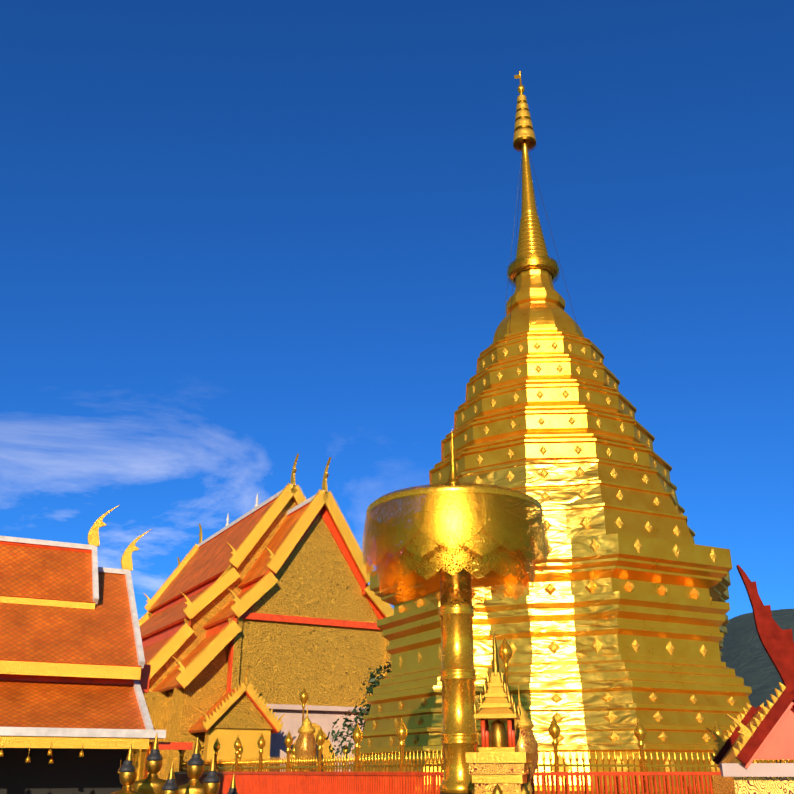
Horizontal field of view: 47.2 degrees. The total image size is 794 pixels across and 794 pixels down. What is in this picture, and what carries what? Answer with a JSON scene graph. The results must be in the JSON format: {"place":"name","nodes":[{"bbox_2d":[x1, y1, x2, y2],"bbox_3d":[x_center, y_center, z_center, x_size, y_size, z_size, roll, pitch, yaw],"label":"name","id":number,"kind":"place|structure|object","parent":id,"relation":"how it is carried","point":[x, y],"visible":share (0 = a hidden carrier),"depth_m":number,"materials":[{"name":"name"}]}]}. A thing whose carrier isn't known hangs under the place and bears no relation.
{"place":"outdoors","nodes":[
{"label":"outdoors","id":0,"kind":"place"},
{"bbox_2d":[0,505,192,793],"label":"sala hall","id":1,"kind":"structure","parent":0,"point":[75,718],"depth_m":16.34,"materials":[{"name":"orange tile"}]},
{"bbox_2d":[0,0,793,619],"label":"sky","id":2,"kind":"structure","parent":0,"point":[239,239],"materials":[{"name":"blue"}]},
{"bbox_2d":[174,714,793,793],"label":"fence","id":3,"kind":"object","parent":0,"point":[287,781],"visible":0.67,"depth_m":15.06,"materials":[{"name":"red metal"}]},
{"bbox_2d":[720,609,793,762],"bbox_3d":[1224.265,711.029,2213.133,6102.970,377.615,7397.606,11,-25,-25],"label":"mountain ridge","id":4,"kind":"structure","parent":0,"point":[745,656],"depth_m":1632.22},
{"label":"ground","id":5,"kind":"structure","parent":0,"visible":0},
{"bbox_2d":[110,743,141,793],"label":"gilded statue","id":6,"kind":"object","parent":5,"relation":"on","point":[127,773],"visible":1,"depth_m":11.11,"materials":[{"name":"brown metal"}]},
{"bbox_2d":[131,733,165,793],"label":"gilded statue","id":7,"kind":"object","parent":5,"relation":"on","point":[152,783],"visible":0.85,"depth_m":11.90,"materials":[{"name":"brown metal"}]},
{"bbox_2d":[161,761,178,793],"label":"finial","id":8,"kind":"object","parent":5,"relation":"on","point":[170,786],"visible":1,"depth_m":10.81,"materials":[{"name":"brown metal"}]},
{"bbox_2d":[178,737,203,793],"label":"gilded statue","id":9,"kind":"object","parent":5,"relation":"on","point":[195,769],"visible":0.81,"depth_m":11.62,"materials":[{"name":"brown metal"}]},
{"bbox_2d":[203,754,219,793],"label":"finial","id":10,"kind":"object","parent":5,"relation":"on","point":[211,783],"visible":1,"depth_m":11.07,"materials":[{"name":"brown metal"}]},
{"bbox_2d":[227,774,237,793],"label":"gilded statue","id":11,"kind":"object","parent":5,"relation":"on","point":[232,789],"visible":1,"depth_m":12.21,"materials":[{"name":"brown metal"}]},
{"bbox_2d":[133,454,393,779],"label":"temple building","id":12,"kind":"structure","parent":5,"relation":"on","point":[255,621],"depth_m":37.82,"materials":[{"name":"gold tile"}]},
{"bbox_2d":[295,702,316,771],"bbox_3d":[-1.944,8.111,19.134,0.460,3.240,0.448,11,-25,-25],"label":"stupa","id":13,"kind":"object","parent":5,"relation":"on","point":[305,745],"visible":0.67,"depth_m":19.29,"materials":[{"name":"gold metal"}]},
{"bbox_2d":[325,662,390,771],"bbox_3d":[-0.109,10.732,27.966,3.348,5.188,4.508,11,-25,-25],"label":"tree","id":14,"kind":"object","parent":5,"relation":"on","point":[372,679],"visible":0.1,"depth_m":28.09,"materials":[{"name":"green plant"}]},
{"bbox_2d":[362,431,548,793],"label":"ceremonial umbrella","id":15,"kind":"object","parent":5,"relation":"on","point":[453,537],"visible":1,"depth_m":12.79,"materials":[{"name":"gold metal"}]},
{"bbox_2d":[465,631,531,793],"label":"miniature shrine","id":16,"kind":"object","parent":5,"relation":"on","point":[498,766],"visible":1,"depth_m":11.33,"materials":[{"name":"gold metal"}]},
{"bbox_2d":[507,684,538,793],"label":"statue","id":17,"kind":"object","parent":5,"relation":"on","point":[525,740],"visible":0.62,"depth_m":12.25,"materials":[{"name":"gold metal"}]},
{"bbox_2d":[349,71,775,793],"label":"chedi","id":18,"kind":"structure","parent":5,"relation":"on","point":[611,627],"depth_m":21.03,"materials":[{"name":"gold metal"}]},
{"bbox_2d":[706,565,793,793],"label":"temple roof","id":19,"kind":"object","parent":5,"relation":"on","point":[761,732],"visible":1,"depth_m":6.65,"materials":[{"name":"red tile"}]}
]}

